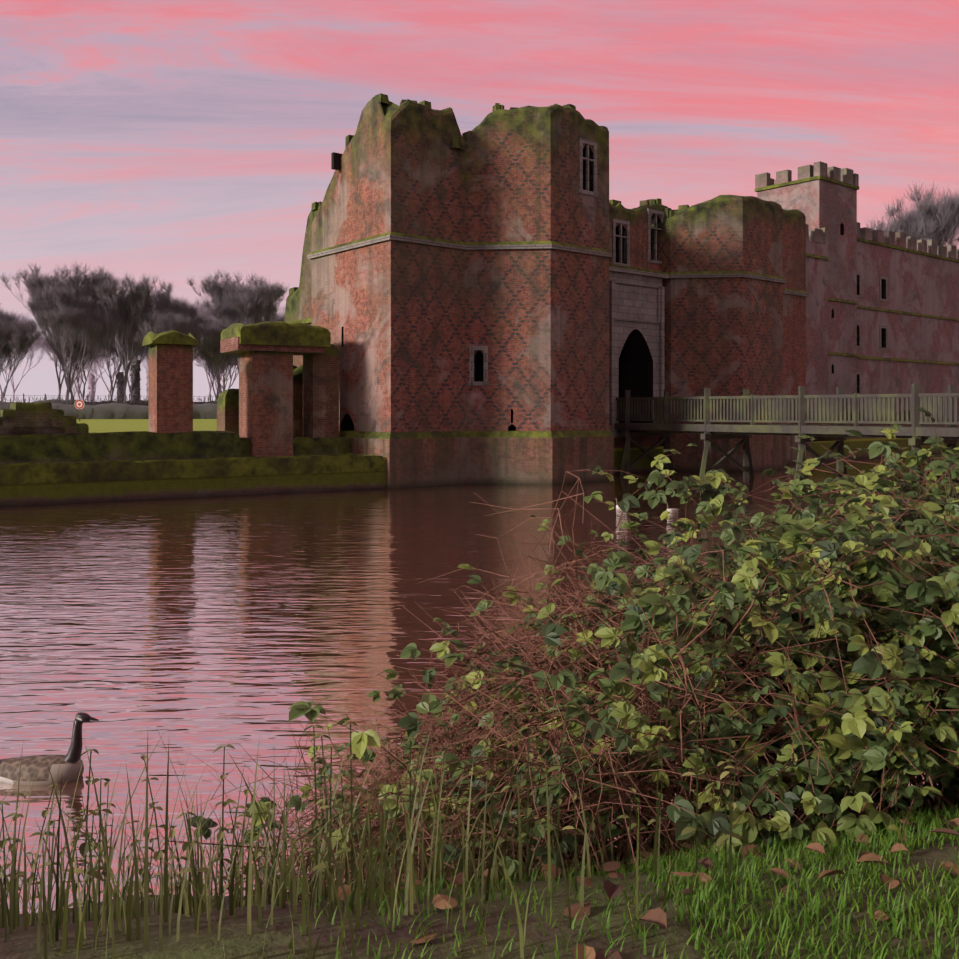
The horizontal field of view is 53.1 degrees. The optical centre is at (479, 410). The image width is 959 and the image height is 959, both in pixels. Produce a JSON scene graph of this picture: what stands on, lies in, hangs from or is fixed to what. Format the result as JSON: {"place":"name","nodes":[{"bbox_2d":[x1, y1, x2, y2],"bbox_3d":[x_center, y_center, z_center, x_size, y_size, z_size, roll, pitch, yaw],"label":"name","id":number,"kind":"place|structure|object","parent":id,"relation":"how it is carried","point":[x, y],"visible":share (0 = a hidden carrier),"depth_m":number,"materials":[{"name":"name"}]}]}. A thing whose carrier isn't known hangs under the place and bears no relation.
{"place":"outdoors","nodes":[
{"label":"outdoors","id":0,"kind":"place"},
{"bbox_2d":[76,419,216,432],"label":"courtyard lawn","id":1,"kind":"structure","parent":0,"point":[108,425],"depth_m":67.00,"materials":[{"name":"plant"}]},
{"bbox_2d":[0,396,216,418],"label":"hedge","id":2,"kind":"object","parent":1,"relation":"on","point":[118,410],"visible":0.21,"depth_m":107.25,"materials":[{"name":"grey plant"}]},
{"bbox_2d":[149,344,192,432],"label":"brick pillar","id":3,"kind":"structure","parent":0,"point":[170,388],"depth_m":31.09,"materials":[{"name":"brick"}]},
{"bbox_2d":[142,330,198,345],"bbox_3d":[-10.176,-2.374,31.559,1.470,0.478,1.450,0,0,-32],"label":"moss cap","id":4,"kind":"object","parent":3,"relation":"on","point":[151,338],"visible":0.94,"depth_m":30.98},
{"bbox_2d":[284,201,321,366],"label":"ruined wall","id":5,"kind":"structure","parent":0,"point":[298,303],"depth_m":38.70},
{"bbox_2d":[303,344,338,437],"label":"brick pillar","id":6,"kind":"structure","parent":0,"point":[320,395],"depth_m":34.60,"materials":[{"name":"brick"}]},
{"bbox_2d":[0,725,693,958],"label":"reeds","id":7,"kind":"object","parent":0,"point":[121,907],"depth_m":2.94,"materials":[{"name":"plant"}]},
{"bbox_2d":[312,93,465,431],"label":"tower","id":8,"kind":"structure","parent":0,"point":[389,315],"depth_m":34.43,"materials":[{"name":"brick"}]},
{"bbox_2d":[0,454,957,913],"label":"moat water","id":9,"kind":"structure","parent":0,"point":[202,628],"depth_m":12.56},
{"bbox_2d":[0,712,98,784],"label":"canada goose","id":10,"kind":"object","parent":9,"relation":"in","point":[70,764],"visible":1,"depth_m":7.01,"materials":[{"name":"black"}]},
{"bbox_2d":[0,785,958,958],"bbox_3d":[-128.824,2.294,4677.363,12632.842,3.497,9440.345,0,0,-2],"label":"terrain","id":11,"kind":"structure","parent":0,"point":[237,942],"depth_m":2.70,"materials":[{"name":"soil"}]},
{"bbox_2d":[0,317,39,401],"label":"bare tree","id":12,"kind":"object","parent":11,"relation":"on","point":[19,339],"visible":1,"depth_m":121.72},
{"bbox_2d":[0,306,42,371],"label":"bare tree","id":13,"kind":"object","parent":11,"relation":"on","point":[4,315],"visible":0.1,"depth_m":137.84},
{"bbox_2d":[0,311,47,401],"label":"bare tree","id":14,"kind":"object","parent":11,"relation":"on","point":[21,318],"visible":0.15,"depth_m":324.64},
{"bbox_2d":[0,262,96,399],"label":"bare tree","id":15,"kind":"object","parent":11,"relation":"on","point":[36,283],"visible":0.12,"depth_m":141.19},
{"bbox_2d":[35,335,86,399],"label":"bare tree","id":16,"kind":"object","parent":11,"relation":"on","point":[46,345],"visible":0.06,"depth_m":222.62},
{"bbox_2d":[27,299,103,398],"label":"bare tree","id":17,"kind":"object","parent":11,"relation":"on","point":[58,379],"visible":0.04,"depth_m":150.65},
{"bbox_2d":[42,350,89,397],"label":"bare tree","id":18,"kind":"object","parent":11,"relation":"on","point":[74,391],"depth_m":298.86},
{"bbox_2d":[23,285,126,404],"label":"bare tree","id":19,"kind":"object","parent":11,"relation":"on","point":[101,324],"visible":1,"depth_m":119.91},
{"bbox_2d":[32,261,133,398],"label":"bare tree","id":20,"kind":"object","parent":11,"relation":"on","point":[81,285],"visible":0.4,"depth_m":134.69,"materials":[{"name":"plant"}]},
{"bbox_2d":[57,324,113,403],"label":"bare tree","id":21,"kind":"object","parent":11,"relation":"on","point":[77,344],"visible":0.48,"depth_m":129.59,"materials":[{"name":"plant"}]},
{"bbox_2d":[70,351,106,401],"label":"bare tree","id":22,"kind":"object","parent":11,"relation":"on","point":[93,378],"visible":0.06,"depth_m":363.80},
{"bbox_2d":[82,341,119,397],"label":"bare tree","id":23,"kind":"object","parent":11,"relation":"on","point":[110,391],"visible":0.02,"depth_m":197.74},
{"bbox_2d":[85,350,116,401],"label":"bare tree","id":24,"kind":"object","parent":11,"relation":"on","point":[91,387],"depth_m":291.42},
{"bbox_2d":[0,394,210,420],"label":"fence posts","id":25,"kind":"object","parent":11,"relation":"on","point":[87,400],"visible":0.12,"depth_m":145.80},
{"bbox_2d":[74,399,84,408],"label":"archery target","id":26,"kind":"object","parent":25,"relation":"attached to","point":[79,404],"visible":0.98,"depth_m":87.00,"materials":[{"name":"paint"}]},
{"bbox_2d":[97,305,121,399],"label":"bare tree","id":27,"kind":"object","parent":11,"relation":"on","point":[107,364],"depth_m":172.89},
{"bbox_2d":[0,395,218,405],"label":"hedge","id":28,"kind":"object","parent":11,"relation":"on","point":[137,401],"visible":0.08,"depth_m":136.09,"materials":[{"name":"green plant"}]},
{"bbox_2d":[101,331,148,399],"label":"bare tree","id":29,"kind":"object","parent":11,"relation":"on","point":[119,375],"visible":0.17,"depth_m":157.89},
{"bbox_2d":[104,306,156,400],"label":"bare tree","id":30,"kind":"object","parent":11,"relation":"on","point":[134,386],"visible":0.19,"depth_m":141.22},
{"bbox_2d":[92,273,174,402],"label":"bare tree","id":31,"kind":"object","parent":11,"relation":"on","point":[136,300],"visible":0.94,"depth_m":124.44,"materials":[{"name":"plant"}]},
{"bbox_2d":[138,347,148,399],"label":"bare tree","id":32,"kind":"object","parent":11,"relation":"on","point":[147,377],"depth_m":334.36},
{"bbox_2d":[136,297,209,351],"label":"bare tree","id":33,"kind":"object","parent":11,"relation":"on","point":[169,307],"visible":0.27,"depth_m":126.93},
{"bbox_2d":[130,310,215,361],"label":"bare tree","id":34,"kind":"object","parent":11,"relation":"on","point":[178,323],"visible":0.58,"depth_m":119.88,"materials":[{"name":"plant"}]},
{"bbox_2d":[134,290,213,360],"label":"bare tree","id":35,"kind":"object","parent":11,"relation":"on","point":[170,294],"visible":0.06,"depth_m":134.96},
{"bbox_2d":[191,301,216,401],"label":"bare tree","id":36,"kind":"object","parent":11,"relation":"on","point":[210,386],"visible":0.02,"depth_m":294.84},
{"bbox_2d":[187,296,230,393],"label":"bare tree","id":37,"kind":"object","parent":11,"relation":"on","point":[205,310],"visible":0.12,"depth_m":213.05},
{"bbox_2d":[193,352,233,400],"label":"bare tree","id":38,"kind":"object","parent":11,"relation":"on","point":[198,359],"visible":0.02,"depth_m":339.98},
{"bbox_2d":[196,350,234,400],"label":"bare tree","id":39,"kind":"object","parent":11,"relation":"on","point":[211,372],"visible":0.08,"depth_m":163.44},
{"bbox_2d":[198,319,238,389],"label":"bare tree","id":40,"kind":"object","parent":11,"relation":"on","point":[228,363],"depth_m":145.39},
{"bbox_2d":[200,315,240,387],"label":"bare tree","id":41,"kind":"object","parent":11,"relation":"on","point":[212,317],"visible":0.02,"depth_m":189.42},
{"bbox_2d":[193,317,254,392],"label":"bare tree","id":42,"kind":"object","parent":11,"relation":"on","point":[217,327],"visible":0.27,"depth_m":122.67,"materials":[{"name":"plant"}]},
{"bbox_2d":[185,268,280,370],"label":"bare tree","id":43,"kind":"object","parent":11,"relation":"on","point":[217,291],"visible":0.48,"depth_m":136.40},
{"bbox_2d":[208,272,288,358],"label":"bare tree","id":44,"kind":"object","parent":11,"relation":"on","point":[260,300],"visible":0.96,"depth_m":130.61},
{"bbox_2d":[262,313,284,321],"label":"bare tree","id":45,"kind":"object","parent":11,"relation":"on","point":[278,318],"depth_m":148.73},
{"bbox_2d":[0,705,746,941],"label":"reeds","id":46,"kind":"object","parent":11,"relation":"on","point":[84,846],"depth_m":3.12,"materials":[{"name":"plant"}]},
{"bbox_2d":[132,407,958,909],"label":"bramble bush leaves","id":47,"kind":"object","parent":11,"relation":"on","point":[846,741],"visible":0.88,"depth_m":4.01,"materials":[{"name":"green plant"}]},
{"bbox_2d":[335,805,958,958],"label":"fallen leaves","id":48,"kind":"object","parent":11,"relation":"on","point":[657,916],"visible":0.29,"depth_m":2.98,"materials":[{"name":"brown plant"}]},
{"bbox_2d":[615,384,958,486],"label":"timber bridge","id":49,"kind":"structure","parent":11,"relation":"on","point":[941,408],"depth_m":35.24,"materials":[{"name":"wood"}]},
{"bbox_2d":[865,181,958,245],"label":"bare tree","id":50,"kind":"object","parent":11,"relation":"on","point":[926,221],"visible":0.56,"depth_m":126.27,"materials":[{"name":"plant"}]},
{"bbox_2d":[0,438,958,506],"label":"grassy bank","id":51,"kind":"structure","parent":0,"point":[69,493],"depth_m":30.29,"materials":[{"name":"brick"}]},
{"bbox_2d":[0,431,239,463],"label":"wall","id":52,"kind":"structure","parent":51,"relation":"on","point":[102,446],"depth_m":30.08,"materials":[{"name":"plant"}]},
{"bbox_2d":[0,423,88,435],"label":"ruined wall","id":53,"kind":"structure","parent":52,"relation":"on","point":[82,428],"depth_m":29.60,"materials":[{"name":"plant"}]},
{"bbox_2d":[10,401,51,433],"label":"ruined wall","id":54,"kind":"structure","parent":53,"relation":"on","point":[32,411],"depth_m":28.91,"materials":[{"name":"stone"}]},
{"bbox_2d":[0,409,63,435],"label":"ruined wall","id":55,"kind":"structure","parent":53,"relation":"on","point":[9,419],"depth_m":28.84,"materials":[{"name":"stone"}]},
{"bbox_2d":[0,415,76,435],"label":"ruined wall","id":56,"kind":"structure","parent":53,"relation":"on","point":[70,424],"depth_m":29.17,"materials":[{"name":"stone"}]},
{"bbox_2d":[0,453,383,484],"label":"retaining wall","id":57,"kind":"structure","parent":51,"relation":"on","point":[42,473],"depth_m":29.57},
{"bbox_2d":[217,365,302,435],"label":"ruin wall","id":58,"kind":"structure","parent":51,"relation":"on","point":[227,410],"depth_m":34.82,"materials":[{"name":"brick"}]},
{"bbox_2d":[239,351,292,456],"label":"brick pillar","id":59,"kind":"structure","parent":51,"relation":"on","point":[266,402],"depth_m":33.14,"materials":[{"name":"brick"}]},
{"bbox_2d":[220,337,323,355],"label":"stone lintel","id":60,"kind":"structure","parent":59,"relation":"on","point":[232,345],"depth_m":33.21,"materials":[{"name":"stone"}]},
{"bbox_2d":[221,321,330,347],"bbox_3d":[-7.245,-2.680,34.066,3.250,0.890,2.250,0,0,-32],"label":"moss","id":61,"kind":"object","parent":60,"relation":"on","point":[281,333],"visible":0.94,"depth_m":33.10,"materials":[{"name":"plant"}]},
{"bbox_2d":[240,435,350,457],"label":"wall","id":62,"kind":"structure","parent":51,"relation":"on","point":[303,446],"depth_m":34.15,"materials":[{"name":"stone"}]},
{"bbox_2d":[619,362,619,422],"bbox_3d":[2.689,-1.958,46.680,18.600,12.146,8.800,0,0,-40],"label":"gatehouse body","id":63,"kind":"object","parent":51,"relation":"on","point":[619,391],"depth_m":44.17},
{"bbox_2d":[287,318,311,323],"bbox_3d":[-6.884,-3.585,40.838,3.240,0.200,5.840,0,0,-40],"label":"wing ledge","id":64,"kind":"object","parent":63,"relation":"attached to","point":[307,320],"depth_m":38.57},
{"bbox_2d":[307,232,465,259],"bbox_3d":[-3.453,-5.980,36.493,3.810,0.150,5.730,0,0,-40],"label":"string course","id":65,"kind":"object","parent":63,"relation":"attached to","point":[382,239],"visible":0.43,"depth_m":34.49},
{"bbox_2d":[348,437,466,488],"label":"plinth","id":66,"kind":"structure","parent":63,"relation":"on","point":[421,462],"depth_m":34.00,"materials":[{"name":"stone"}]},
{"bbox_2d":[339,431,466,438],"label":"plinth slope","id":67,"kind":"structure","parent":66,"relation":"on","point":[403,435],"depth_m":34.22,"materials":[{"name":"plant"}]},
{"bbox_2d":[468,346,488,385],"bbox_3d":[-0.016,-1.635,35.424,0.780,1.470,0.300,0,0,5],"label":"window frame","id":68,"kind":"structure","parent":63,"relation":"attached to","point":[471,382],"depth_m":35.28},
{"bbox_2d":[466,244,612,265],"bbox_3d":[1.393,-5.980,38.990,7.836,0.150,7.836,0,0,-40],"label":"string course","id":69,"kind":"object","parent":63,"relation":"on","point":[538,246],"visible":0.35,"depth_m":35.20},
{"bbox_2d":[465,241,611,252],"bbox_3d":[1.393,-6.125,38.990,7.836,0.140,7.836,0,0,-40],"label":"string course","id":70,"kind":"object","parent":69,"relation":"on","point":[534,242],"visible":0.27,"depth_m":35.22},
{"bbox_2d":[467,436,613,484],"bbox_3d":[1.393,2.555,38.990,7.916,3.120,7.916,0,0,-40],"label":"plinth","id":71,"kind":"object","parent":63,"relation":"on","point":[512,461],"visible":0.27,"depth_m":35.12,"materials":[{"name":"stone"}]},
{"bbox_2d":[465,430,612,437],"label":"plinth slope","id":72,"kind":"structure","parent":71,"relation":"on","point":[546,434],"depth_m":35.21,"materials":[{"name":"plant"}]},
{"bbox_2d":[578,138,597,196],"bbox_3d":[4.031,-9.185,36.392,1.040,2.070,0.300,0,0,-40],"label":"window frame","id":73,"kind":"structure","parent":63,"relation":"attached to","point":[587,159],"depth_m":36.27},
{"bbox_2d":[612,219,630,266],"bbox_3d":[6.063,-7.235,41.691,1.170,2.020,0.300,0,0,-40],"label":"window frame","id":74,"kind":"structure","parent":63,"relation":"attached to","point":[626,236],"depth_m":41.58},
{"bbox_2d":[609,271,661,437],"bbox_3d":[6.653,-2.360,41.887,3.500,7.050,0.500,0,0,-40],"label":"gateway surround","id":75,"kind":"object","parent":63,"relation":"attached to","point":[635,302],"visible":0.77,"depth_m":41.92,"materials":[{"name":"stone"}]},
{"bbox_2d":[609,280,614,424],"bbox_3d":[5.596,-2.435,40.624,0.200,6.100,0.200,0,0,-40],"label":"stone pilaster","id":76,"kind":"object","parent":75,"relation":"attached to","point":[611,352],"visible":0.86,"depth_m":40.54,"materials":[{"name":"stone"}]},
{"bbox_2d":[614,280,659,287],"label":"stone molding","id":77,"kind":"structure","parent":75,"relation":"attached to","point":[637,284],"depth_m":41.61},
{"bbox_2d":[615,317,658,323],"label":"stone molding","id":78,"kind":"structure","parent":75,"relation":"attached to","point":[636,320],"depth_m":41.59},
{"bbox_2d":[657,286,659,323],"bbox_3d":[7.949,-4.685,42.596,0.120,1.700,0.120,0,0,-40],"label":"gate panel mould","id":79,"kind":"object","parent":75,"relation":"attached to","point":[658,304],"visible":0.64,"depth_m":42.55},
{"bbox_2d":[659,287,664,422],"bbox_3d":[8.093,-2.435,42.689,0.200,6.100,0.200,0,0,-40],"label":"stone pilaster","id":80,"kind":"object","parent":75,"relation":"attached to","point":[662,348],"visible":0.57,"depth_m":42.60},
{"bbox_2d":[609,266,668,278],"bbox_3d":[6.704,-5.965,41.826,3.900,0.160,0.750,0,0,-40],"label":"string course","id":81,"kind":"object","parent":63,"relation":"attached to","point":[637,272],"visible":0.43,"depth_m":41.57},
{"bbox_2d":[610,264,667,274],"bbox_3d":[6.704,-6.095,41.826,3.850,0.100,0.720,0,0,-40],"label":"ledge moss","id":82,"kind":"object","parent":81,"relation":"on","point":[632,268],"visible":0.21,"depth_m":41.51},
{"bbox_2d":[647,208,664,263],"bbox_3d":[7.851,-7.785,43.170,1.220,2.420,0.300,0,0,-40],"label":"window frame","id":83,"kind":"structure","parent":63,"relation":"attached to","point":[655,228],"depth_m":43.01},
{"bbox_2d":[659,433,786,471],"bbox_3d":[10.486,2.555,46.511,7.916,3.120,7.916,0,0,5],"label":"plinth","id":84,"kind":"object","parent":63,"relation":"on","point":[768,451],"visible":0.12,"depth_m":42.69,"materials":[{"name":"brick"}]},
{"bbox_2d":[668,273,785,283],"bbox_3d":[10.486,-5.980,46.511,7.836,0.150,7.836,0,0,-40],"label":"string course","id":85,"kind":"object","parent":63,"relation":"on","point":[744,275],"visible":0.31,"depth_m":42.70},
{"bbox_2d":[668,271,785,279],"bbox_3d":[10.486,-6.125,46.511,7.836,0.140,7.836,0,0,-40],"label":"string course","id":86,"kind":"object","parent":85,"relation":"on","point":[724,272],"visible":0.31,"depth_m":42.73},
{"bbox_2d":[783,290,808,296],"bbox_3d":[13.846,-5.980,50.803,3.810,0.150,5.730,0,0,-40],"label":"string course","id":87,"kind":"object","parent":63,"relation":"on","point":[795,293],"visible":0.21,"depth_m":49.02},
{"bbox_2d":[783,288,808,293],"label":"string course","id":88,"kind":"object","parent":87,"relation":"on","point":[794,290],"visible":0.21,"depth_m":49.08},
{"bbox_2d":[787,436,810,463],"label":"plinth","id":89,"kind":"structure","parent":63,"relation":"on","point":[791,453],"depth_m":48.74,"materials":[{"name":"stone"}]},
{"bbox_2d":[757,179,856,411],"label":"tower","id":90,"kind":"structure","parent":51,"relation":"on","point":[820,203],"depth_m":62.73,"materials":[{"name":"pink"}]},
{"bbox_2d":[755,175,858,191],"bbox_3d":[21.956,-14.835,64.346,4.840,0.200,4.840,0,0,-40],"label":"string course","id":91,"kind":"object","parent":90,"relation":"on","point":[809,179],"depth_m":62.59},
{"bbox_2d":[755,161,858,188],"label":"battlements","id":92,"kind":"object","parent":91,"relation":"on","point":[846,175],"visible":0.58,"depth_m":62.87,"materials":[{"name":"stone"}]},
{"bbox_2d":[828,298,857,303],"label":"string course","id":93,"kind":"object","parent":90,"relation":"attached to","point":[842,300],"visible":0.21,"depth_m":62.81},
{"bbox_2d":[828,352,858,356],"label":"string course","id":94,"kind":"object","parent":90,"relation":"attached to","point":[841,354],"visible":0.21,"depth_m":62.79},
{"bbox_2d":[806,240,827,411],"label":"low tower wing","id":95,"kind":"structure","parent":51,"relation":"on","point":[817,328],"depth_m":59.80,"materials":[{"name":"brick"}]},
{"bbox_2d":[806,224,828,244],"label":"low tower wing merlons","id":96,"kind":"object","parent":95,"relation":"on","point":[819,235],"visible":0.08,"depth_m":59.89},
{"bbox_2d":[806,253,829,259],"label":"string course","id":97,"kind":"object","parent":95,"relation":"attached to","point":[817,256],"visible":0.21,"depth_m":59.78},
{"bbox_2d":[806,410,944,438],"bbox_3d":[22.732,1.073,56.966,18.000,2.283,1.500,0,0,-40],"label":"castle wall base","id":98,"kind":"object","parent":51,"relation":"on","point":[874,424],"visible":0.06,"depth_m":55.97,"materials":[{"name":"brick"}]},
{"bbox_2d":[857,241,958,425],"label":"wall","id":99,"kind":"structure","parent":51,"relation":"on","point":[922,284],"depth_m":70.95,"materials":[{"name":"pink"}]},
{"bbox_2d":[857,371,860,393],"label":"tower window frame","id":100,"kind":"object","parent":99,"relation":"attached to","point":[859,375],"visible":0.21,"depth_m":66.58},
{"bbox_2d":[857,272,861,297],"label":"tower window frame","id":101,"kind":"object","parent":99,"relation":"attached to","point":[859,284],"visible":0.35,"depth_m":66.58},
{"bbox_2d":[857,322,861,348],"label":"tower window frame","id":102,"kind":"object","parent":99,"relation":"attached to","point":[859,334],"visible":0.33,"depth_m":66.58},
{"bbox_2d":[879,276,887,301],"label":"tower window frame","id":103,"kind":"object","parent":99,"relation":"attached to","point":[886,288],"visible":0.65,"depth_m":68.79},
{"bbox_2d":[879,325,887,350],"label":"tower window frame","id":104,"kind":"object","parent":99,"relation":"attached to","point":[886,332],"visible":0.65,"depth_m":68.79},
{"bbox_2d":[857,237,958,262],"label":"string course","id":105,"kind":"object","parent":99,"relation":"on","point":[905,249],"depth_m":70.61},
{"bbox_2d":[857,222,958,259],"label":"battlements","id":106,"kind":"object","parent":105,"relation":"on","point":[900,239],"visible":0.25,"depth_m":71.11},
{"bbox_2d":[857,305,958,320],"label":"string course","id":107,"kind":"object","parent":99,"relation":"on","point":[902,312],"visible":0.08,"depth_m":70.75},
{"bbox_2d":[857,356,958,364],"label":"string course","id":108,"kind":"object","parent":99,"relation":"on","point":[903,360],"visible":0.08,"depth_m":70.74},
{"bbox_2d":[0,0,958,401],"label":"sky","id":109,"kind":"structure","parent":0,"point":[171,140],"materials":[{"name":"pink"}]},
{"bbox_2d":[462,103,608,430],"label":"castle tower","id":110,"kind":"structure","parent":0,"point":[537,322],"depth_m":35.29,"materials":[{"name":"brick"}]},
{"bbox_2d":[260,797,958,958],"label":"short grass","id":111,"kind":"structure","parent":0,"point":[780,844],"depth_m":2.81,"materials":[{"name":"plant"}]},
{"bbox_2d":[609,198,667,447],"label":"gatehouse wall","id":112,"kind":"structure","parent":0,"point":[632,367],"depth_m":42.69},
{"bbox_2d":[666,502,679,511],"bbox_3d":[5.177,2.608,25.734,0.477,0.310,0.174,0,0,-22],"label":"swan","id":113,"kind":"object","parent":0,"point":[672,509],"visible":0.77,"depth_m":25.66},
{"bbox_2d":[651,195,782,423],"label":"gatehouse tower","id":114,"kind":"structure","parent":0,"point":[723,336],"depth_m":42.82,"materials":[{"name":"brick"}]},
{"bbox_2d":[783,209,805,423],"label":"tower wall","id":115,"kind":"structure","parent":0,"point":[794,306],"depth_m":49.16,"materials":[{"name":"brick"}]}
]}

